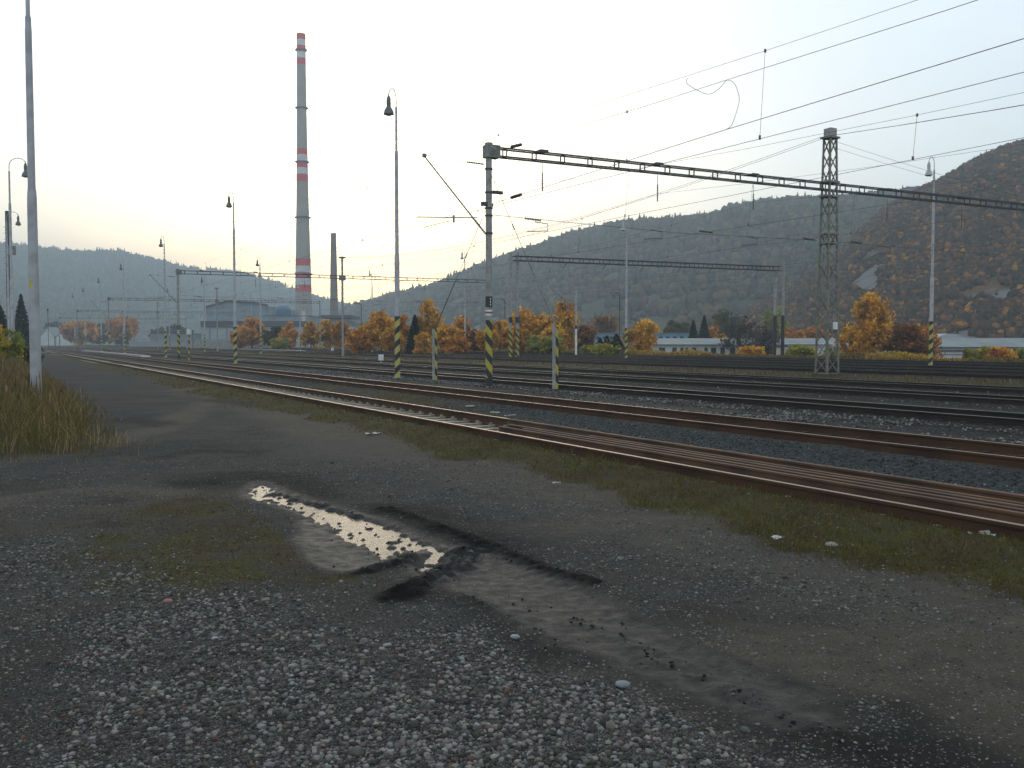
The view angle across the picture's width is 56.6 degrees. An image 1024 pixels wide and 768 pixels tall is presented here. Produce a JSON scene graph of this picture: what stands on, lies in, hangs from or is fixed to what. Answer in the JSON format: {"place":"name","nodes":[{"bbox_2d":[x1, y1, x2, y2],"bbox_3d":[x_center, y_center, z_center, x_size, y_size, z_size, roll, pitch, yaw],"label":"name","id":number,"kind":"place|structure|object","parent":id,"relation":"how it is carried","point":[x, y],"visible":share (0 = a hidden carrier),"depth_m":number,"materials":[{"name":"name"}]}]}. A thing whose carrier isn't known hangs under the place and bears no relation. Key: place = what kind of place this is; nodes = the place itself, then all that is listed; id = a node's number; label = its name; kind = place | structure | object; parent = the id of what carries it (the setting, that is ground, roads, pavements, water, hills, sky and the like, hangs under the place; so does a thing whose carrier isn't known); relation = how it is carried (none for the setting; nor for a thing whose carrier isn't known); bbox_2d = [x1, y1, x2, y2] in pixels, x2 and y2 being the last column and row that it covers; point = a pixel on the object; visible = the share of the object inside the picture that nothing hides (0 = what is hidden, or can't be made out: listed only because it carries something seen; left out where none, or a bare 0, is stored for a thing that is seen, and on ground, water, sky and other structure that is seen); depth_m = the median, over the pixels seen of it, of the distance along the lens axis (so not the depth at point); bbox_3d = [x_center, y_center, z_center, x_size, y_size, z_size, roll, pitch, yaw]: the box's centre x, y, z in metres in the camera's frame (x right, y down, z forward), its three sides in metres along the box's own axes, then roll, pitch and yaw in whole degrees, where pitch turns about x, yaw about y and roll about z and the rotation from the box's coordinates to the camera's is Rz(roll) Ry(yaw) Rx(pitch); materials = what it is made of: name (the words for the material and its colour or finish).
{"place":"outdoors","nodes":[
{"label":"outdoors","id":0,"kind":"place"},
{"bbox_2d":[0,251,327,344],"bbox_3d":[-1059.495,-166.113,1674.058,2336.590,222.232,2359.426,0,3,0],"label":"hill","id":1,"kind":"structure","parent":0,"point":[151,307],"depth_m":1525.69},
{"bbox_2d":[0,242,347,341],"bbox_3d":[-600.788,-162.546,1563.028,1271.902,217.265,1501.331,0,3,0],"label":"woods","id":2,"kind":"object","parent":1,"relation":"on","point":[50,279],"visible":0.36,"depth_m":1564.11,"materials":[{"name":"green plant"}]},
{"bbox_2d":[0,241,350,333],"bbox_3d":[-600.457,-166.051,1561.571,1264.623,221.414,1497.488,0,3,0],"label":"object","id":3,"kind":"object","parent":1,"relation":"on","point":[139,285],"visible":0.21,"depth_m":1597.28,"materials":[{"name":"green plant"}]},
{"bbox_2d":[0,344,1023,767],"bbox_3d":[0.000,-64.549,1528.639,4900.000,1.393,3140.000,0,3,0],"label":"ground","id":4,"kind":"structure","parent":0,"point":[194,428],"depth_m":7.28,"materials":[{"name":"gravel"}]},
{"bbox_2d":[4,211,15,336],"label":"pole","id":5,"kind":"object","parent":4,"relation":"on","point":[13,247],"visible":0.38,"depth_m":94.41,"materials":[{"name":"metal"}]},
{"bbox_2d":[6,212,20,341],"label":"lamp post","id":6,"kind":"object","parent":4,"relation":"on","point":[18,223],"visible":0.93,"depth_m":87.61,"materials":[{"name":"metal"}]},
{"bbox_2d":[0,327,28,362],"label":"bush","id":7,"kind":"object","parent":4,"relation":"on","point":[15,348],"visible":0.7,"depth_m":61.82,"materials":[{"name":"green plant"}]},
{"bbox_2d":[8,158,27,343],"bbox_3d":[-32.210,-7.837,62.174,1.527,13.812,0.501,0,3,0],"label":"lamp post","id":8,"kind":"object","parent":4,"relation":"on","point":[12,318],"visible":0.86,"depth_m":62.09,"materials":[{"name":"metal"}]},
{"bbox_2d":[15,294,28,345],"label":"spruce tree","id":9,"kind":"object","parent":4,"relation":"on","point":[21,325],"visible":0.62,"depth_m":149.37,"materials":[{"name":"green plant"}]},
{"bbox_2d":[25,0,41,394],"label":"lamp post","id":10,"kind":"object","parent":4,"relation":"on","point":[34,311],"visible":0.92,"depth_m":25.90,"materials":[{"name":"metal"}]},
{"bbox_2d":[41,327,58,345],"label":"house","id":11,"kind":"structure","parent":4,"relation":"on","point":[53,332],"depth_m":519.48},
{"bbox_2d":[60,320,99,345],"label":"tree","id":12,"kind":"object","parent":4,"relation":"on","point":[67,332],"visible":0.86,"depth_m":426.79,"materials":[{"name":"brown plant"}]},
{"bbox_2d":[0,355,162,464],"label":"tall grass","id":13,"kind":"structure","parent":4,"relation":"on","point":[26,402],"depth_m":17.64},
{"bbox_2d":[0,354,63,405],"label":"grass plumes","id":14,"kind":"object","parent":13,"relation":"on","point":[16,380],"depth_m":21.76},
{"bbox_2d":[104,315,139,341],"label":"tree","id":15,"kind":"object","parent":4,"relation":"on","point":[116,328],"visible":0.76,"depth_m":416.13,"materials":[{"name":"brown plant"}]},
{"bbox_2d":[129,342,185,346],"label":"wall","id":16,"kind":"structure","parent":4,"relation":"on","point":[149,344],"depth_m":329.62,"materials":[{"name":"concrete"}]},
{"bbox_2d":[159,236,167,357],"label":"lamp post","id":17,"kind":"object","parent":4,"relation":"on","point":[165,320],"visible":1,"depth_m":107.23,"materials":[{"name":"metal"}]},
{"bbox_2d":[149,333,201,341],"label":"industrial building","id":18,"kind":"structure","parent":4,"relation":"on","point":[153,337],"depth_m":449.47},
{"bbox_2d":[90,288,320,351],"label":"catenary portal","id":19,"kind":"object","parent":4,"relation":"on","point":[216,301],"visible":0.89,"depth_m":169.26,"materials":[{"name":"metal"}]},
{"bbox_2d":[186,339,267,348],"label":"concrete fence","id":20,"kind":"object","parent":4,"relation":"on","point":[209,343],"visible":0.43,"depth_m":234.72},
{"bbox_2d":[226,193,238,363],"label":"lamp post","id":21,"kind":"object","parent":4,"relation":"on","point":[229,205],"visible":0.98,"depth_m":76.03,"materials":[{"name":"metal"}]},
{"bbox_2d":[237,315,265,348],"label":"tree","id":22,"kind":"object","parent":4,"relation":"on","point":[249,334],"visible":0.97,"depth_m":223.12,"materials":[{"name":"orange plant"}]},
{"bbox_2d":[205,300,298,320],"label":"factory hall","id":23,"kind":"structure","parent":4,"relation":"on","point":[226,304],"depth_m":419.00,"materials":[{"name":"stone"}]},
{"bbox_2d":[201,321,324,348],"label":"factory hall","id":24,"kind":"structure","parent":4,"relation":"on","point":[225,328],"depth_m":329.46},
{"bbox_2d":[278,321,299,348],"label":"tree","id":25,"kind":"object","parent":4,"relation":"on","point":[288,331],"visible":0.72,"depth_m":213.82,"materials":[{"name":"orange plant"}]},
{"bbox_2d":[263,305,322,325],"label":"factory hall","id":26,"kind":"structure","parent":4,"relation":"on","point":[284,311],"depth_m":399.22,"materials":[{"name":"concrete"}]},
{"bbox_2d":[294,33,311,315],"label":"chimney","id":27,"kind":"object","parent":4,"relation":"on","point":[302,227],"visible":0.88,"depth_m":592.31,"materials":[{"name":"concrete"}]},
{"bbox_2d":[301,321,321,348],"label":"tree","id":28,"kind":"object","parent":4,"relation":"on","point":[308,333],"visible":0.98,"depth_m":198.80,"materials":[{"name":"orange plant"}]},
{"bbox_2d":[150,256,485,358],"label":"catenary portal","id":29,"kind":"object","parent":4,"relation":"on","point":[341,276],"visible":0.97,"depth_m":106.04,"materials":[{"name":"metal"}]},
{"bbox_2d":[315,319,335,349],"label":"tree","id":30,"kind":"object","parent":4,"relation":"on","point":[327,326],"visible":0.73,"depth_m":194.60,"materials":[{"name":"orange plant"}]},
{"bbox_2d":[330,233,337,314],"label":"chimney","id":31,"kind":"object","parent":4,"relation":"on","point":[333,284],"visible":0.71,"depth_m":556.16,"materials":[{"name":"concrete"}]},
{"bbox_2d":[321,315,359,347],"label":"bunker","id":32,"kind":"object","parent":4,"relation":"on","point":[338,318],"visible":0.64,"depth_m":380.26},
{"bbox_2d":[330,321,351,349],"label":"tree","id":33,"kind":"object","parent":4,"relation":"on","point":[336,330],"visible":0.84,"depth_m":190.83,"materials":[{"name":"orange plant"}]},
{"bbox_2d":[248,485,445,570],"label":"puddle water","id":34,"kind":"structure","parent":4,"relation":"on","point":[371,541],"depth_m":8.95,"materials":[{"name":"clear liquid"}]},
{"bbox_2d":[344,329,371,353],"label":"bush","id":35,"kind":"object","parent":4,"relation":"on","point":[356,341],"visible":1,"depth_m":129.23,"materials":[{"name":"orange plant"}]},
{"bbox_2d":[359,310,394,352],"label":"birch tree","id":36,"kind":"object","parent":4,"relation":"on","point":[379,323],"visible":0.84,"depth_m":133.55,"materials":[{"name":"orange plant"}]},
{"bbox_2d":[378,326,405,352],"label":"birch tree","id":37,"kind":"object","parent":4,"relation":"on","point":[387,336],"visible":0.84,"depth_m":126.95,"materials":[{"name":"orange plant"}]},
{"bbox_2d":[383,88,400,377],"bbox_3d":[-5.691,-7.098,45.257,0.809,13.812,0.501,0,3,0],"label":"lamp post","id":38,"kind":"object","parent":4,"relation":"on","point":[388,110],"visible":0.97,"depth_m":45.22,"materials":[{"name":"metal"}]},
{"bbox_2d":[403,314,420,353],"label":"spruce tree","id":39,"kind":"object","parent":4,"relation":"on","point":[414,329],"visible":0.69,"depth_m":125.36,"materials":[{"name":"green plant"}]},
{"bbox_2d":[412,332,431,353],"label":"bush","id":40,"kind":"object","parent":4,"relation":"on","point":[423,341],"visible":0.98,"depth_m":123.29,"materials":[{"name":"orange plant"}]},
{"bbox_2d":[417,298,444,346],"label":"birch tree","id":41,"kind":"object","parent":4,"relation":"on","point":[429,322],"visible":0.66,"depth_m":137.14,"materials":[{"name":"orange plant"}]},
{"bbox_2d":[430,322,463,347],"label":"birch tree","id":42,"kind":"object","parent":4,"relation":"on","point":[444,330],"visible":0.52,"depth_m":131.07,"materials":[{"name":"orange plant"}]},
{"bbox_2d":[440,333,471,353],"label":"bush","id":43,"kind":"object","parent":4,"relation":"on","point":[458,344],"visible":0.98,"depth_m":123.15,"materials":[{"name":"orange plant"}]},
{"bbox_2d":[432,210,485,380],"bbox_3d":[-2.283,-3.532,39.809,0.260,7.082,6.161,-1,3,-24],"label":"anchor post","id":44,"kind":"object","parent":4,"relation":"on","point":[434,354],"visible":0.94,"depth_m":42.52,"materials":[{"name":"metal"}]},
{"bbox_2d":[474,329,499,352],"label":"birch tree","id":45,"kind":"object","parent":4,"relation":"on","point":[480,338],"visible":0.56,"depth_m":125.11,"materials":[{"name":"orange plant"}]},
{"bbox_2d":[0,454,1023,767],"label":"pebbles","id":46,"kind":"object","parent":4,"relation":"on","point":[422,712],"visible":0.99,"depth_m":4.76,"materials":[{"name":"gravel"}]},
{"bbox_2d":[499,325,524,349],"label":"birch tree","id":47,"kind":"object","parent":4,"relation":"on","point":[504,341],"visible":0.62,"depth_m":127.23,"materials":[{"name":"orange plant"}]},
{"bbox_2d":[491,175,557,388],"bbox_3d":[0.362,-3.982,35.599,3.555,8.350,0.265,2,3,43],"label":"anchor post","id":48,"kind":"object","parent":4,"relation":"on","point":[554,357],"visible":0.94,"depth_m":34.55,"materials":[{"name":"metal"}]},
{"bbox_2d":[41,350,1023,541],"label":"railway track","id":49,"kind":"structure","parent":4,"relation":"on","point":[427,415],"depth_m":15.15,"materials":[{"name":"metal"}]},
{"bbox_2d":[498,426,1023,524],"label":"loose rail","id":50,"kind":"object","parent":49,"relation":"on","point":[1006,515],"visible":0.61,"depth_m":11.02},
{"bbox_2d":[506,419,1023,501],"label":"loose rail","id":51,"kind":"object","parent":49,"relation":"on","point":[945,486],"visible":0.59,"depth_m":12.00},
{"bbox_2d":[507,424,1023,508],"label":"loose rail","id":52,"kind":"object","parent":49,"relation":"on","point":[854,479],"visible":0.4,"depth_m":11.51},
{"bbox_2d":[522,428,1023,511],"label":"loose rail","id":53,"kind":"object","parent":49,"relation":"on","point":[870,485],"visible":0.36,"depth_m":11.14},
{"bbox_2d":[588,435,1023,504],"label":"loose rail","id":54,"kind":"object","parent":49,"relation":"on","point":[926,488],"visible":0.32,"depth_m":11.29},
{"bbox_2d":[42,347,1023,468],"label":"railway track","id":55,"kind":"structure","parent":4,"relation":"on","point":[958,449],"depth_m":19.16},
{"bbox_2d":[47,346,1023,426],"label":"railway track","id":56,"kind":"structure","parent":4,"relation":"on","point":[964,416],"depth_m":27.63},
{"bbox_2d":[520,310,556,347],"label":"birch tree","id":57,"kind":"object","parent":4,"relation":"on","point":[538,323],"visible":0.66,"depth_m":132.86,"materials":[{"name":"orange plant"}]},
{"bbox_2d":[63,346,1023,405],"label":"railway track","id":58,"kind":"structure","parent":4,"relation":"on","point":[966,398],"depth_m":36.35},
{"bbox_2d":[523,334,568,353],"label":"bush","id":59,"kind":"object","parent":4,"relation":"on","point":[541,344],"visible":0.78,"depth_m":121.01,"materials":[{"name":"green plant"}]},
{"bbox_2d":[78,346,1023,393],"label":"railway track","id":60,"kind":"structure","parent":4,"relation":"on","point":[952,387],"depth_m":43.99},
{"bbox_2d":[254,487,856,741],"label":"mud clods","id":61,"kind":"object","parent":4,"relation":"on","point":[672,665],"visible":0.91,"depth_m":6.24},
{"bbox_2d":[103,346,1023,378],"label":"railway track","id":62,"kind":"structure","parent":4,"relation":"on","point":[956,374],"depth_m":57.00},
{"bbox_2d":[548,297,580,351],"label":"birch tree","id":63,"kind":"object","parent":4,"relation":"on","point":[566,320],"visible":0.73,"depth_m":131.32,"materials":[{"name":"orange plant"}]},
{"bbox_2d":[126,346,1023,373],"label":"railway track","id":64,"kind":"structure","parent":4,"relation":"on","point":[888,368],"depth_m":63.49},
{"bbox_2d":[571,324,597,351],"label":"tree","id":65,"kind":"object","parent":4,"relation":"on","point":[586,335],"visible":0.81,"depth_m":138.99,"materials":[{"name":"brown plant"}]},
{"bbox_2d":[150,347,1023,385],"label":"weeds","id":66,"kind":"object","parent":4,"relation":"on","point":[720,370],"visible":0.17,"depth_m":71.87,"materials":[{"name":"green plant"}]},
{"bbox_2d":[180,347,1023,370],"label":"railway track","id":67,"kind":"structure","parent":4,"relation":"on","point":[888,365],"depth_m":69.21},
{"bbox_2d":[586,314,620,332],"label":"maple tree","id":68,"kind":"object","parent":4,"relation":"on","point":[603,322],"visible":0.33,"depth_m":228.16,"materials":[{"name":"brown plant"}]},
{"bbox_2d":[591,343,620,354],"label":"bush","id":69,"kind":"object","parent":4,"relation":"on","point":[605,348],"visible":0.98,"depth_m":111.35,"materials":[{"name":"green plant"}]},
{"bbox_2d":[208,347,1023,366],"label":"railway track","id":70,"kind":"structure","parent":4,"relation":"on","point":[912,363],"depth_m":78.57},
{"bbox_2d":[621,219,627,357],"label":"lamp post","id":71,"kind":"object","parent":4,"relation":"on","point":[626,272],"visible":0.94,"depth_m":92.86,"materials":[{"name":"metal"}]},
{"bbox_2d":[253,347,1023,363],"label":"railway track","id":72,"kind":"structure","parent":4,"relation":"on","point":[982,362],"depth_m":85.04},
{"bbox_2d":[621,318,662,352],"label":"willow tree","id":73,"kind":"object","parent":4,"relation":"on","point":[643,331],"visible":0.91,"depth_m":128.79,"materials":[{"name":"orange plant"}]},
{"bbox_2d":[267,367,1023,443],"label":"ballast stones","id":74,"kind":"object","parent":4,"relation":"on","point":[787,416],"visible":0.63,"depth_m":25.50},
{"bbox_2d":[509,251,784,356],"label":"catenary portal","id":75,"kind":"object","parent":4,"relation":"on","point":[517,260],"visible":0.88,"depth_m":101.75,"materials":[{"name":"metal"}]},
{"bbox_2d":[661,320,690,332],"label":"tree","id":76,"kind":"object","parent":4,"relation":"on","point":[682,327],"visible":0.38,"depth_m":227.40,"materials":[{"name":"green plant"}]},
{"bbox_2d":[331,327,1023,361],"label":"thicket","id":77,"kind":"object","parent":4,"relation":"on","point":[881,355],"visible":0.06,"depth_m":90.55,"materials":[{"name":"green plant"}]},
{"bbox_2d":[416,127,1023,385],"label":"catenary portal","id":78,"kind":"object","parent":4,"relation":"on","point":[489,156],"visible":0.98,"depth_m":44.54,"materials":[{"name":"metal"}]},
{"bbox_2d":[60,0,1023,324],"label":"overhead line","id":79,"kind":"object","parent":78,"relation":"hanging from","point":[642,168],"visible":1,"depth_m":22.24,"materials":[{"name":"black metal"}]},
{"bbox_2d":[72,92,1023,324],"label":"overhead line","id":80,"kind":"object","parent":78,"relation":"hanging from","point":[916,115],"visible":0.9,"depth_m":28.36,"materials":[{"name":"black metal"}]},
{"bbox_2d":[113,144,1023,323],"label":"overhead line","id":81,"kind":"object","parent":78,"relation":"hanging from","point":[685,235],"visible":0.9,"depth_m":36.22,"materials":[{"name":"black metal"}]},
{"bbox_2d":[122,175,1022,326],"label":"overhead line","id":82,"kind":"object","parent":78,"relation":"hanging from","point":[687,254],"visible":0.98,"depth_m":44.47,"materials":[{"name":"black metal"}]},
{"bbox_2d":[148,206,1023,327],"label":"overhead line","id":83,"kind":"object","parent":78,"relation":"hanging from","point":[694,255],"visible":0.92,"depth_m":58.51,"materials":[{"name":"black metal"}]},
{"bbox_2d":[350,105,1022,257],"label":"feeder line","id":84,"kind":"object","parent":78,"relation":"attached to","point":[729,169],"visible":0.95,"depth_m":49.83,"materials":[{"name":"black metal"}]},
{"bbox_2d":[491,0,1023,203],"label":"overhead line","id":85,"kind":"object","parent":78,"relation":"hanging from","point":[519,145],"visible":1,"depth_m":21.16,"materials":[{"name":"black metal"}]},
{"bbox_2d":[707,309,751,337],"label":"tree","id":86,"kind":"object","parent":4,"relation":"on","point":[717,317],"visible":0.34,"depth_m":228.56,"materials":[{"name":"green plant"}]},
{"bbox_2d":[645,338,833,355],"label":"long hall","id":87,"kind":"structure","parent":4,"relation":"on","point":[668,345],"depth_m":149.90,"materials":[{"name":"white glass"}]},
{"bbox_2d":[711,313,768,353],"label":"willow tree","id":88,"kind":"object","parent":4,"relation":"on","point":[735,333],"visible":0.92,"depth_m":144.33,"materials":[{"name":"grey plant"}]},
{"bbox_2d":[735,325,780,354],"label":"willow tree","id":89,"kind":"object","parent":4,"relation":"on","point":[764,338],"visible":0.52,"depth_m":148.61,"materials":[{"name":"grey plant"}]},
{"bbox_2d":[757,305,789,337],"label":"tree","id":90,"kind":"object","parent":4,"relation":"on","point":[767,317],"visible":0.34,"depth_m":233.21,"materials":[{"name":"green plant"}]},
{"bbox_2d":[779,344,821,355],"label":"bush","id":91,"kind":"object","parent":4,"relation":"on","point":[800,350],"visible":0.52,"depth_m":111.36,"materials":[{"name":"green plant"}]},
{"bbox_2d":[834,320,867,355],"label":"birch tree","id":92,"kind":"object","parent":4,"relation":"on","point":[846,335],"visible":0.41,"depth_m":111.75,"materials":[{"name":"orange plant"}]},
{"bbox_2d":[849,291,896,353],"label":"birch tree","id":93,"kind":"object","parent":4,"relation":"on","point":[871,334],"visible":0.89,"depth_m":106.57,"materials":[{"name":"orange plant"}]},
{"bbox_2d":[876,322,941,356],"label":"cherry tree","id":94,"kind":"object","parent":4,"relation":"on","point":[912,338],"visible":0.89,"depth_m":96.59,"materials":[{"name":"brown plant"}]},
{"bbox_2d":[823,338,1023,355],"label":"long hall","id":95,"kind":"structure","parent":4,"relation":"on","point":[969,343],"depth_m":154.07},
{"bbox_2d":[925,157,935,364],"bbox_3d":[27.472,-8.003,62.536,0.809,13.812,0.501,0,3,0],"label":"lamp post","id":96,"kind":"object","parent":4,"relation":"on","point":[931,302],"visible":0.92,"depth_m":62.50,"materials":[{"name":"metal"}]},
{"bbox_2d":[984,346,1017,358],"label":"bush","id":97,"kind":"object","parent":4,"relation":"on","point":[995,352],"visible":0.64,"depth_m":95.42,"materials":[{"name":"orange plant"}]},
{"bbox_2d":[0,368,1023,615],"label":"verge grass","id":98,"kind":"structure","parent":0,"point":[794,540],"depth_m":9.02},
{"bbox_2d":[0,0,1023,303],"label":"sky","id":99,"kind":"structure","parent":0,"point":[148,114],"materials":[{"name":"white"}]},
{"bbox_2d":[381,206,848,346],"bbox_3d":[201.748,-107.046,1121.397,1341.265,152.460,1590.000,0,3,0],"label":"hill","id":100,"kind":"structure","parent":0,"point":[591,308],"depth_m":592.25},
{"bbox_2d":[329,185,915,344],"bbox_3d":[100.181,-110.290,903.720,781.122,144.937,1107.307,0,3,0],"label":"hill woods conifers","id":101,"kind":"object","parent":100,"relation":"on","point":[691,280],"visible":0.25,"depth_m":719.74,"materials":[{"name":"green plant"}]},
{"bbox_2d":[338,186,918,338],"bbox_3d":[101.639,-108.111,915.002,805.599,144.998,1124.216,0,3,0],"label":"hill woods","id":102,"kind":"object","parent":100,"relation":"on","point":[723,296],"visible":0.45,"depth_m":703.09,"materials":[{"name":"green plant"}]},
{"bbox_2d":[225,375,1023,494],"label":"ash gravel","id":103,"kind":"structure","parent":0,"point":[820,460],"depth_m":15.43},
{"bbox_2d":[847,175,1023,337],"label":"hillside","id":104,"kind":"structure","parent":0,"point":[867,280],"depth_m":329.06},
{"bbox_2d":[627,139,1023,348],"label":"hillside woods","id":105,"kind":"object","parent":104,"relation":"on","point":[956,315],"visible":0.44,"depth_m":329.06,"materials":[{"name":"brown plant"}]},
{"bbox_2d":[698,140,1023,337],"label":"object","id":106,"kind":"object","parent":104,"relation":"on","point":[961,265],"visible":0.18,"depth_m":346.78,"materials":[{"name":"green plant"}]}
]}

